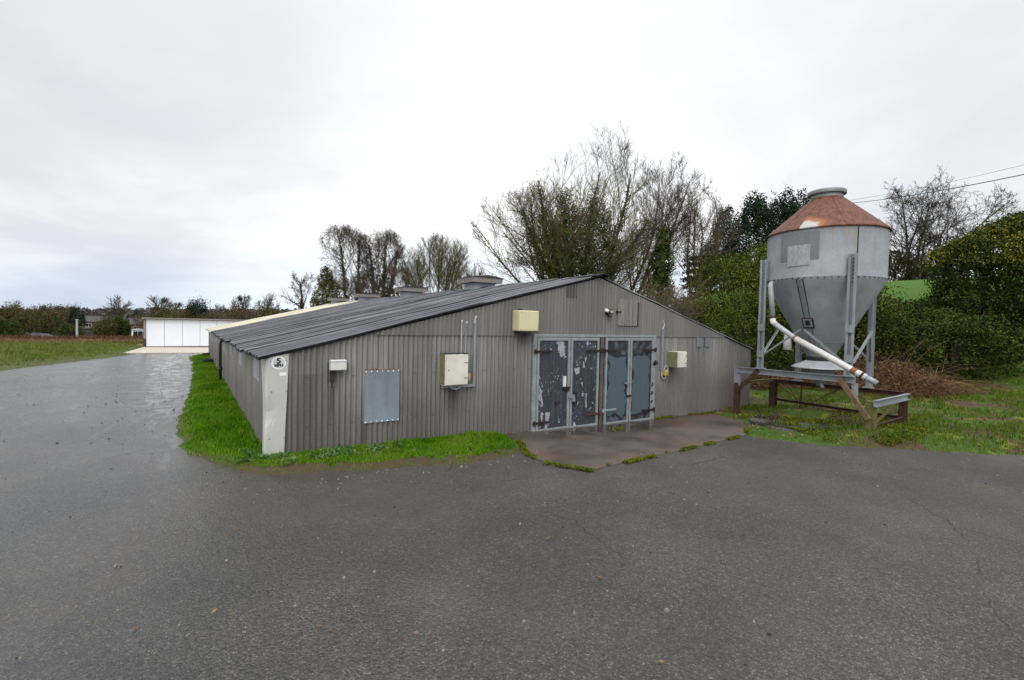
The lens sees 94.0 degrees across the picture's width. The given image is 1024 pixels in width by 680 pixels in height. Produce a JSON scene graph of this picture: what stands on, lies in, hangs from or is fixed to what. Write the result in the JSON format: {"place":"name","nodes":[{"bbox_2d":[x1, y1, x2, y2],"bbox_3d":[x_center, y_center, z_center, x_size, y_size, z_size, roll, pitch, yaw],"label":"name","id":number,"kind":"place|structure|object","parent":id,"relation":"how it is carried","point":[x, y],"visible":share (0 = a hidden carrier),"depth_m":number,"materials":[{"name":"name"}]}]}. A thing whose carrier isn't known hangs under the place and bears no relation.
{"place":"outdoors","nodes":[
{"label":"outdoors","id":0,"kind":"place"},
{"bbox_2d":[0,337,142,343],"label":"dead grass","id":1,"kind":"structure","parent":0,"point":[83,340],"depth_m":35.47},
{"bbox_2d":[381,291,399,297],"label":"field shrub","id":2,"kind":"object","parent":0,"point":[393,293],"visible":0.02,"depth_m":57.18,"materials":[{"name":"green plant"}]},
{"bbox_2d":[2,388,1000,651],"bbox_3d":[-1.930,1.790,9.720,17.731,0.282,15.890,0,2,-34],"label":"grit","id":3,"kind":"object","parent":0,"point":[388,480],"visible":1,"depth_m":5.47,"materials":[{"name":"gravel"}]},
{"bbox_2d":[0,277,1023,475],"bbox_3d":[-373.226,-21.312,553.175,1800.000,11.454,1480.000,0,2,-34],"label":"ground","id":4,"kind":"structure","parent":0,"point":[915,289],"depth_m":10.45,"materials":[{"name":"plant"}]},
{"bbox_2d":[0,319,25,337],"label":"field shrub","id":5,"kind":"object","parent":4,"relation":"on","point":[9,329],"visible":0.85,"depth_m":41.11,"materials":[{"name":"green plant"}]},
{"bbox_2d":[2,300,27,320],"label":"bare tree","id":6,"kind":"object","parent":4,"relation":"on","point":[19,303],"visible":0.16,"depth_m":52.13,"materials":[{"name":"brown plant"}]},
{"bbox_2d":[0,299,32,335],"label":"field shrub","id":7,"kind":"object","parent":4,"relation":"on","point":[8,312],"visible":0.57,"depth_m":43.87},
{"bbox_2d":[19,306,56,334],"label":"field shrub","id":8,"kind":"object","parent":4,"relation":"on","point":[41,319],"visible":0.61,"depth_m":50.26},
{"bbox_2d":[24,332,52,336],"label":"tarpaulin heap","id":9,"kind":"object","parent":4,"relation":"on","point":[34,333],"visible":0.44,"depth_m":49.65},
{"bbox_2d":[30,303,54,324],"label":"bare tree","id":10,"kind":"object","parent":4,"relation":"on","point":[43,307],"visible":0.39,"depth_m":150.49,"materials":[{"name":"brown plant"}]},
{"bbox_2d":[25,301,72,315],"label":"field shrub","id":11,"kind":"object","parent":4,"relation":"on","point":[50,307],"visible":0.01,"depth_m":170.38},
{"bbox_2d":[33,328,65,336],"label":"field shrub","id":12,"kind":"object","parent":4,"relation":"on","point":[61,332],"visible":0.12,"depth_m":60.85,"materials":[{"name":"green plant"}]},
{"bbox_2d":[46,306,67,313],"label":"bare tree","id":13,"kind":"object","parent":4,"relation":"on","point":[59,310],"visible":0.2,"depth_m":165.25,"materials":[{"name":"brown plant"}]},
{"bbox_2d":[48,304,80,327],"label":"field shrub","id":14,"kind":"object","parent":4,"relation":"on","point":[61,315],"visible":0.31,"depth_m":159.16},
{"bbox_2d":[0,341,138,369],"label":"field grass","id":15,"kind":"structure","parent":4,"relation":"on","point":[27,351],"depth_m":25.94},
{"bbox_2d":[0,334,142,339],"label":"dock stems","id":16,"kind":"object","parent":4,"relation":"on","point":[50,337],"visible":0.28,"depth_m":40.96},
{"bbox_2d":[58,322,84,336],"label":"field shrub","id":17,"kind":"object","parent":4,"relation":"on","point":[65,326],"visible":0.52,"depth_m":65.88,"materials":[{"name":"green plant"}]},
{"bbox_2d":[75,319,78,335],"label":"white pole","id":18,"kind":"object","parent":4,"relation":"on","point":[76,327],"visible":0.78,"depth_m":57.97,"materials":[{"name":"grey plastic"}]},
{"bbox_2d":[68,303,86,327],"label":"field shrub","id":19,"kind":"object","parent":4,"relation":"on","point":[79,317],"visible":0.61,"depth_m":149.78,"materials":[{"name":"green plant"}]},
{"bbox_2d":[74,315,102,326],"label":"brick house","id":20,"kind":"structure","parent":4,"relation":"on","point":[90,319],"depth_m":158.42,"materials":[{"name":"grey tile"}]},
{"bbox_2d":[84,309,99,315],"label":"bare tree","id":21,"kind":"object","parent":4,"relation":"on","point":[89,312],"visible":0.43,"depth_m":190.06,"materials":[{"name":"brown plant"}]},
{"bbox_2d":[81,327,111,335],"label":"dark outbuilding","id":22,"kind":"structure","parent":4,"relation":"on","point":[87,330],"depth_m":121.97,"materials":[{"name":"grey tile"}]},
{"bbox_2d":[90,315,118,336],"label":"field shrub","id":23,"kind":"object","parent":4,"relation":"on","point":[107,328],"visible":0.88,"depth_m":57.59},
{"bbox_2d":[101,295,133,320],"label":"bare tree","id":24,"kind":"object","parent":4,"relation":"on","point":[119,310],"visible":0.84,"depth_m":61.78,"materials":[{"name":"brown plant"}]},
{"bbox_2d":[113,314,131,336],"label":"field shrub","id":25,"kind":"object","parent":4,"relation":"on","point":[123,324],"visible":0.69,"depth_m":59.86,"materials":[{"name":"green plant"}]},
{"bbox_2d":[128,318,142,334],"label":"brick house","id":26,"kind":"structure","parent":4,"relation":"on","point":[131,322],"depth_m":147.08,"materials":[{"name":"brown brick"}]},
{"bbox_2d":[131,329,142,335],"bbox_3d":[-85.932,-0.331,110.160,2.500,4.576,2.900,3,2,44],"label":"white caravan","id":27,"kind":"object","parent":4,"relation":"on","point":[138,332],"visible":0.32,"depth_m":109.09,"materials":[{"name":"grey plastic"}]},
{"bbox_2d":[126,309,149,318],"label":"bare tree","id":28,"kind":"object","parent":4,"relation":"on","point":[137,311],"visible":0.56,"depth_m":178.43,"materials":[{"name":"brown plant"}]},
{"bbox_2d":[132,311,149,328],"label":"field shrub","id":29,"kind":"object","parent":4,"relation":"on","point":[136,323],"visible":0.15,"depth_m":119.32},
{"bbox_2d":[22,307,296,328],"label":"woodland","id":30,"kind":"object","parent":4,"relation":"on","point":[147,310],"visible":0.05,"depth_m":210.60,"materials":[{"name":"plant"}]},
{"bbox_2d":[145,294,174,317],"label":"bare tree","id":31,"kind":"object","parent":4,"relation":"on","point":[162,300],"visible":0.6,"depth_m":91.47,"materials":[{"name":"brown plant"}]},
{"bbox_2d":[151,306,174,319],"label":"field shrub","id":32,"kind":"object","parent":4,"relation":"on","point":[163,312],"visible":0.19,"depth_m":79.44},
{"bbox_2d":[124,347,208,353],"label":"shed forecourt","id":33,"kind":"structure","parent":4,"relation":"on","point":[145,350],"depth_m":29.69,"materials":[{"name":"concrete"}]},
{"bbox_2d":[163,300,183,315],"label":"bare tree","id":34,"kind":"object","parent":4,"relation":"on","point":[177,306],"visible":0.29,"depth_m":110.36,"materials":[{"name":"brown plant"}]},
{"bbox_2d":[163,304,198,319],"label":"field shrub","id":35,"kind":"object","parent":4,"relation":"on","point":[182,314],"visible":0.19,"depth_m":75.48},
{"bbox_2d":[142,317,244,346],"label":"white shed","id":36,"kind":"structure","parent":4,"relation":"on","point":[177,332],"depth_m":33.29,"materials":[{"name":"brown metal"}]},
{"bbox_2d":[183,292,212,318],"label":"pine tree","id":37,"kind":"object","parent":4,"relation":"on","point":[196,305],"visible":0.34,"depth_m":83.26,"materials":[{"name":"green plant"}]},
{"bbox_2d":[201,358,213,361],"bbox_3d":[-13.582,0.933,21.345,0.225,0.217,0.486,2,2,27],"label":"pipe end","id":38,"kind":"object","parent":4,"relation":"on","point":[208,360],"visible":0.66,"depth_m":21.27,"materials":[{"name":"plastic"}]},
{"bbox_2d":[196,308,224,320],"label":"field shrub","id":39,"kind":"object","parent":4,"relation":"on","point":[208,316],"visible":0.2,"depth_m":76.92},
{"bbox_2d":[206,304,224,320],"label":"bare tree","id":40,"kind":"object","parent":4,"relation":"on","point":[216,306],"visible":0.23,"depth_m":100.08,"materials":[{"name":"brown plant"}]},
{"bbox_2d":[178,354,261,463],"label":"verge grass","id":41,"kind":"structure","parent":4,"relation":"on","point":[210,372],"depth_m":9.13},
{"bbox_2d":[219,301,242,318],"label":"bare tree","id":42,"kind":"object","parent":4,"relation":"on","point":[224,309],"visible":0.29,"depth_m":95.70,"materials":[{"name":"brown plant"}]},
{"bbox_2d":[219,301,260,320],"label":"field shrub","id":43,"kind":"object","parent":4,"relation":"on","point":[249,315],"visible":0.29,"depth_m":69.10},
{"bbox_2d":[227,294,261,319],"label":"bare tree","id":44,"kind":"object","parent":4,"relation":"on","point":[240,298],"visible":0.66,"depth_m":84.89,"materials":[{"name":"brown plant"}]},
{"bbox_2d":[258,306,276,316],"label":"field shrub","id":45,"kind":"object","parent":4,"relation":"on","point":[263,312],"visible":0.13,"depth_m":61.67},
{"bbox_2d":[253,293,282,313],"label":"bare tree","id":46,"kind":"object","parent":4,"relation":"on","point":[267,303],"visible":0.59,"depth_m":74.04,"materials":[{"name":"brown plant"}]},
{"bbox_2d":[278,271,316,309],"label":"tree","id":47,"kind":"object","parent":4,"relation":"on","point":[300,304],"visible":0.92,"depth_m":59.69,"materials":[{"name":"green plant"}]},
{"bbox_2d":[233,439,409,464],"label":"corner weeds","id":48,"kind":"object","parent":4,"relation":"on","point":[337,449],"visible":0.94,"depth_m":6.94,"materials":[{"name":"green plant"}]},
{"bbox_2d":[309,262,339,306],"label":"cypress","id":49,"kind":"object","parent":4,"relation":"on","point":[315,299],"visible":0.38,"depth_m":53.44,"materials":[{"name":"green plant"}]},
{"bbox_2d":[317,265,355,302],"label":"tree","id":50,"kind":"object","parent":4,"relation":"on","point":[339,288],"visible":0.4,"depth_m":55.84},
{"bbox_2d":[318,222,372,301],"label":"ivy tree","id":51,"kind":"object","parent":4,"relation":"on","point":[347,235],"visible":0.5,"depth_m":57.42,"materials":[{"name":"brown plant"}]},
{"bbox_2d":[345,270,386,300],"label":"bare tree","id":52,"kind":"object","parent":4,"relation":"on","point":[364,283],"visible":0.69,"depth_m":49.74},
{"bbox_2d":[223,429,518,470],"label":"grass strip","id":53,"kind":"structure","parent":4,"relation":"on","point":[472,438],"depth_m":7.47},
{"bbox_2d":[354,227,406,298],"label":"ivy tree","id":54,"kind":"object","parent":4,"relation":"on","point":[382,242],"visible":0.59,"depth_m":57.27,"materials":[{"name":"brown plant"}]},
{"bbox_2d":[378,254,430,295],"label":"bare tree","id":55,"kind":"object","parent":4,"relation":"on","point":[403,278],"visible":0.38,"depth_m":51.19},
{"bbox_2d":[400,231,471,292],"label":"bare tree","id":56,"kind":"object","parent":4,"relation":"on","point":[441,270],"visible":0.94,"depth_m":47.21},
{"bbox_2d":[438,260,492,290],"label":"bare tree","id":57,"kind":"object","parent":4,"relation":"on","point":[456,285],"visible":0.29,"depth_m":43.20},
{"bbox_2d":[205,273,753,454],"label":"poultry shed","id":58,"kind":"structure","parent":4,"relation":"on","point":[579,357],"depth_m":9.50,"materials":[{"name":"metal"}]},
{"bbox_2d":[271,356,285,369],"bbox_3d":[-3.374,0.331,6.911,0.196,0.196,0.007,0,2,-34],"label":"speed sign","id":59,"kind":"object","parent":58,"relation":"attached to","point":[278,362],"visible":1,"depth_m":6.91,"materials":[{"name":"white"}]},
{"bbox_2d":[329,359,346,386],"bbox_3d":[-2.679,0.516,7.347,0.250,0.426,0.119,0,2,-34],"label":"junction box","id":60,"kind":"object","parent":58,"relation":"attached to","point":[339,364],"visible":1,"depth_m":7.31,"materials":[{"name":"white plastic"}]},
{"bbox_2d":[440,353,468,389],"bbox_3d":[-1.017,0.554,8.417,0.469,0.648,0.232,0,2,-34],"label":"electrical cabinet","id":61,"kind":"object","parent":58,"relation":"attached to","point":[453,369],"visible":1,"depth_m":8.32,"materials":[{"name":"white metal"}]},
{"bbox_2d":[441,316,476,387],"bbox_3d":[-0.936,0.200,8.555,0.690,1.295,0.058,0,2,-34],"label":"cable conduit","id":62,"kind":"object","parent":58,"relation":"attached to","point":[473,359],"visible":0.93,"depth_m":8.70,"materials":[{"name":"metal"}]},
{"bbox_2d":[512,309,538,331],"bbox_3d":[0.284,-0.375,9.232,0.507,0.450,0.254,0,2,-34],"label":"sounder box","id":63,"kind":"object","parent":58,"relation":"attached to","point":[525,321],"visible":1,"depth_m":9.10,"materials":[{"name":"beige plastic"}]},
{"bbox_2d":[532,337,570,430],"bbox_3d":[0.813,0.911,9.756,0.955,1.928,0.097,0,2,-34],"label":"door","id":64,"kind":"structure","parent":58,"relation":"in","point":[553,353],"depth_m":9.79,"materials":[{"name":"paint"}]},
{"bbox_2d":[568,337,602,427],"bbox_3d":[1.576,0.920,10.269,0.965,1.944,0.102,0,2,-34],"label":"door","id":65,"kind":"structure","parent":58,"relation":"in","point":[584,354],"depth_m":10.28,"materials":[{"name":"paint"}]},
{"bbox_2d":[604,309,613,317],"bbox_3d":[2.132,-0.591,10.532,0.243,0.196,0.158,0,2,-34],"label":"security light","id":66,"kind":"object","parent":58,"relation":"attached to","point":[608,311],"visible":1,"depth_m":10.51,"materials":[{"name":"white plastic"}]},
{"bbox_2d":[602,338,631,423],"bbox_3d":[2.376,0.932,10.815,0.930,1.966,0.096,0,2,-34],"label":"door","id":67,"kind":"structure","parent":58,"relation":"in","point":[615,409],"depth_m":10.83,"materials":[{"name":"grey paint"}]},
{"bbox_2d":[628,338,657,420],"bbox_3d":[3.112,0.943,11.279,0.890,1.984,0.153,0,2,-34],"label":"door","id":68,"kind":"structure","parent":58,"relation":"in","point":[642,350],"depth_m":11.30,"materials":[{"name":"grey paint"}]},
{"bbox_2d":[660,320,668,378],"bbox_3d":[3.744,0.234,11.698,0.246,1.445,0.069,1,2,-18],"label":"cable conduit","id":69,"kind":"object","parent":58,"relation":"attached to","point":[661,348],"visible":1,"depth_m":11.65,"materials":[{"name":"metal"}]},
{"bbox_2d":[662,370,668,375],"bbox_3d":[3.763,0.812,11.727,0.150,0.120,0.107,0,2,-34],"label":"socket box","id":70,"kind":"object","parent":58,"relation":"attached to","point":[664,373],"visible":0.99,"depth_m":11.68,"materials":[{"name":"plastic"}]},
{"bbox_2d":[667,351,686,367],"bbox_3d":[4.076,0.476,11.786,0.346,0.390,0.336,0,2,-34],"label":"meter box","id":71,"kind":"object","parent":58,"relation":"attached to","point":[676,359],"visible":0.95,"depth_m":11.67,"materials":[{"name":"beige plastic"}]},
{"bbox_2d":[678,352,686,366],"bbox_3d":[4.165,0.479,11.664,0.315,0.365,0.013,0,2,-34],"label":"door","id":72,"kind":"structure","parent":71,"relation":"in","point":[682,358],"depth_m":11.65,"materials":[{"name":"white plastic"}]},
{"bbox_2d":[0,353,1023,679],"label":"asphalt yard","id":73,"kind":"structure","parent":4,"relation":"on","point":[930,587],"depth_m":4.16,"materials":[{"name":"asphalt"}]},
{"bbox_2d":[178,354,509,473],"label":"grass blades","id":74,"kind":"object","parent":73,"relation":"on","point":[296,454],"visible":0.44,"depth_m":7.87,"materials":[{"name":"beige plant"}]},
{"bbox_2d":[15,363,1020,665],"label":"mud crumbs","id":75,"kind":"object","parent":73,"relation":"on","point":[497,507],"visible":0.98,"depth_m":6.34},
{"bbox_2d":[470,121,665,286],"bbox_3d":[4.173,-7.400,34.947,14.467,17.274,11.254,1,2,3],"label":"ash tree","id":76,"kind":"object","parent":4,"relation":"on","point":[565,256],"visible":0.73,"depth_m":33.12,"materials":[{"name":"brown plant"}]},
{"bbox_2d":[503,413,746,468],"bbox_3d":[3.094,1.998,10.018,7.350,0.311,2.889,0,2,-34],"label":"concrete apron","id":77,"kind":"object","parent":4,"relation":"on","point":[592,449],"visible":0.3,"depth_m":9.19,"materials":[{"name":"concrete"}]},
{"bbox_2d":[516,411,750,471],"bbox_3d":[3.160,1.907,9.879,7.639,0.226,2.239,0,2,-41],"label":"apron moss","id":78,"kind":"object","parent":77,"relation":"on","point":[525,450],"visible":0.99,"depth_m":8.00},
{"bbox_2d":[645,227,675,304],"bbox_3d":[10.268,-4.829,32.922,2.062,6.370,2.164,0,2,-34],"label":"tree","id":79,"kind":"object","parent":4,"relation":"on","point":[662,271],"visible":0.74,"depth_m":32.65,"materials":[{"name":"green plant"}]},
{"bbox_2d":[608,150,713,296],"bbox_3d":[11.534,-7.263,37.103,8.418,13.778,8.013,0,2,-34],"label":"leaning tree","id":80,"kind":"object","parent":4,"relation":"on","point":[676,229],"visible":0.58,"depth_m":35.36,"materials":[{"name":"brown plant"}]},
{"bbox_2d":[620,268,716,324],"bbox_3d":[7.055,-0.801,21.895,4.888,4.903,4.407,2,2,19],"label":"bare scrub","id":81,"kind":"object","parent":4,"relation":"on","point":[676,303],"visible":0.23,"depth_m":21.48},
{"bbox_2d":[670,296,705,321],"bbox_3d":[9.937,-1.254,26.990,2.148,2.481,2.486,1,2,-12],"label":"bare scrub","id":82,"kind":"object","parent":4,"relation":"on","point":[690,306],"visible":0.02,"depth_m":26.48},
{"bbox_2d":[676,248,721,301],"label":"layered cedar","id":83,"kind":"object","parent":4,"relation":"on","point":[685,278],"visible":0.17,"depth_m":42.73,"materials":[{"name":"green plant"}]},
{"bbox_2d":[670,184,743,299],"bbox_3d":[15.984,-6.973,40.578,6.554,12.574,6.128,0,2,-34],"label":"bare tree","id":84,"kind":"object","parent":4,"relation":"on","point":[693,249],"visible":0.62,"depth_m":39.87,"materials":[{"name":"brown plant"}]},
{"bbox_2d":[684,204,743,295],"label":"grey conifer","id":85,"kind":"object","parent":4,"relation":"on","point":[724,225],"visible":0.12,"depth_m":49.07,"materials":[{"name":"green plant"}]},
{"bbox_2d":[688,239,804,366],"bbox_3d":[10.910,-1.488,21.093,6.685,6.038,5.015,1,2,-4],"label":"round bush","id":86,"kind":"object","parent":4,"relation":"on","point":[748,277],"visible":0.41,"depth_m":20.61,"materials":[{"name":"green plant"}]},
{"bbox_2d":[720,184,809,290],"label":"cypress clump","id":87,"kind":"object","parent":4,"relation":"on","point":[762,216],"visible":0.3,"depth_m":42.75,"materials":[{"name":"green plant"}]},
{"bbox_2d":[750,368,807,392],"bbox_3d":[9.124,1.671,17.186,3.152,1.486,3.124,0,2,-34],"label":"bramble heap","id":88,"kind":"object","parent":4,"relation":"on","point":[755,386],"visible":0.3,"depth_m":16.59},
{"bbox_2d":[747,415,839,430],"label":"wet slab","id":89,"kind":"structure","parent":4,"relation":"on","point":[762,422],"depth_m":11.20,"materials":[{"name":"grey concrete"}]},
{"bbox_2d":[768,363,836,390],"bbox_3d":[10.856,1.581,16.752,3.757,2.050,3.864,0,2,-34],"label":"bramble heap","id":90,"kind":"object","parent":4,"relation":"on","point":[808,380],"visible":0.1,"depth_m":16.30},
{"bbox_2d":[705,273,922,379],"bbox_3d":[11.196,-0.314,18.464,7.597,5.091,4.289,2,2,10],"label":"hedge shrub","id":91,"kind":"object","parent":4,"relation":"on","point":[752,313],"visible":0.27,"depth_m":17.78,"materials":[{"name":"green plant"}]},
{"bbox_2d":[733,367,910,430],"bbox_3d":[7.490,1.485,11.776,2.101,1.460,3.230,0,2,-34],"label":"silo stand","id":92,"kind":"object","parent":4,"relation":"on","point":[869,413],"visible":0.88,"depth_m":11.40,"materials":[{"name":"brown metal"}]},
{"bbox_2d":[755,187,891,388],"bbox_3d":[7.541,-1.218,11.343,2.977,4.821,3.019,0,2,-34],"label":"feed silo","id":93,"kind":"object","parent":92,"relation":"on","point":[824,279],"visible":1,"depth_m":10.89,"materials":[{"name":"metal"}]},
{"bbox_2d":[738,409,933,444],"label":"moss clumps","id":94,"kind":"object","parent":4,"relation":"on","point":[793,420],"visible":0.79,"depth_m":10.32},
{"bbox_2d":[757,289,947,366],"bbox_3d":[13.916,-0.735,19.520,7.350,3.798,4.423,2,2,15],"label":"hedge shrub","id":95,"kind":"object","parent":4,"relation":"on","point":[905,306],"visible":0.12,"depth_m":18.36,"materials":[{"name":"green plant"}]},
{"bbox_2d":[716,365,1023,454],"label":"fallen leaves","id":96,"kind":"object","parent":4,"relation":"on","point":[884,411],"visible":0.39,"depth_m":11.89,"materials":[{"name":"brown plant"}]},
{"bbox_2d":[786,329,978,392],"bbox_3d":[12.023,1.456,16.038,5.408,4.418,5.712,0,2,-34],"label":"bramble heap","id":97,"kind":"object","parent":4,"relation":"on","point":[859,365],"visible":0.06,"depth_m":15.72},
{"bbox_2d":[809,339,1009,405],"bbox_3d":[11.884,1.574,14.515,4.820,3.316,4.844,0,2,-34],"label":"bramble heap","id":98,"kind":"object","parent":4,"relation":"on","point":[912,387],"visible":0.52,"depth_m":13.94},
{"bbox_2d":[888,249,941,280],"bbox_3d":[25.503,-4.699,32.883,10.547,3.355,5.338,1,2,-1],"label":"hedge shrub","id":99,"kind":"object","parent":4,"relation":"on","point":[897,262],"visible":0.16,"depth_m":31.39,"materials":[{"name":"green plant"}]},
{"bbox_2d":[854,301,1019,362],"bbox_3d":[16.053,-0.244,18.584,6.990,2.517,3.871,1,2,-3],"label":"laurel shrub","id":100,"kind":"object","parent":4,"relation":"on","point":[926,310],"visible":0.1,"depth_m":17.64,"materials":[{"name":"green plant"}]},
{"bbox_2d":[853,307,1023,382],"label":"laurel shrub","id":101,"kind":"object","parent":4,"relation":"on","point":[964,326],"visible":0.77,"depth_m":15.67,"materials":[{"name":"green plant"}]},
{"bbox_2d":[898,370,992,393],"bbox_3d":[13.063,1.575,14.812,2.834,1.470,2.799,0,2,-34],"label":"bramble heap","id":102,"kind":"object","parent":4,"relation":"on","point":[945,379],"visible":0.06,"depth_m":14.29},
{"bbox_2d":[875,165,1023,279],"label":"bare tree","id":103,"kind":"object","parent":4,"relation":"on","point":[924,240],"visible":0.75,"depth_m":30.29,"materials":[{"name":"brown plant"}]},
{"bbox_2d":[906,207,1023,335],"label":"laurel","id":104,"kind":"object","parent":4,"relation":"on","point":[1004,238],"visible":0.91,"depth_m":17.38,"materials":[{"name":"green plant"}]},
{"bbox_2d":[951,204,1002,276],"bbox_3d":[35.243,-6.471,35.569,2.329,7.233,4.129,1,2,-16],"label":"bare tree","id":105,"kind":"object","parent":4,"relation":"on","point":[996,215],"visible":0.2,"depth_m":35.38,"materials":[{"name":"brown plant"}]},
{"bbox_2d":[0,0,1023,310],"label":"sky","id":106,"kind":"structure","parent":0,"point":[178,150],"materials":[{"name":"white"}]},
{"bbox_2d":[2,357,1023,679],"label":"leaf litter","id":107,"kind":"object","parent":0,"point":[352,557],"visible":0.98,"depth_m":4.02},
{"bbox_2d":[709,336,1023,454],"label":"yard grass","id":108,"kind":"structure","parent":0,"point":[1020,404],"depth_m":11.34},
{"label":"utility pole","id":109,"kind":"object","parent":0,"visible":0},
{"bbox_2d":[854,165,1021,199],"bbox_3d":[25.919,-9.924,30.500,0.017,2.120,17.072,1,2,1],"label":"overhead cable","id":110,"kind":"object","parent":109,"relation":"attached to","point":[946,182],"visible":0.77,"depth_m":28.25,"materials":[{"name":"black plastic"}]},
{"bbox_2d":[854,174,1023,202],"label":"overhead cable","id":111,"kind":"object","parent":109,"relation":"attached to","point":[945,189],"visible":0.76,"depth_m":23.80,"materials":[{"name":"black plastic"}]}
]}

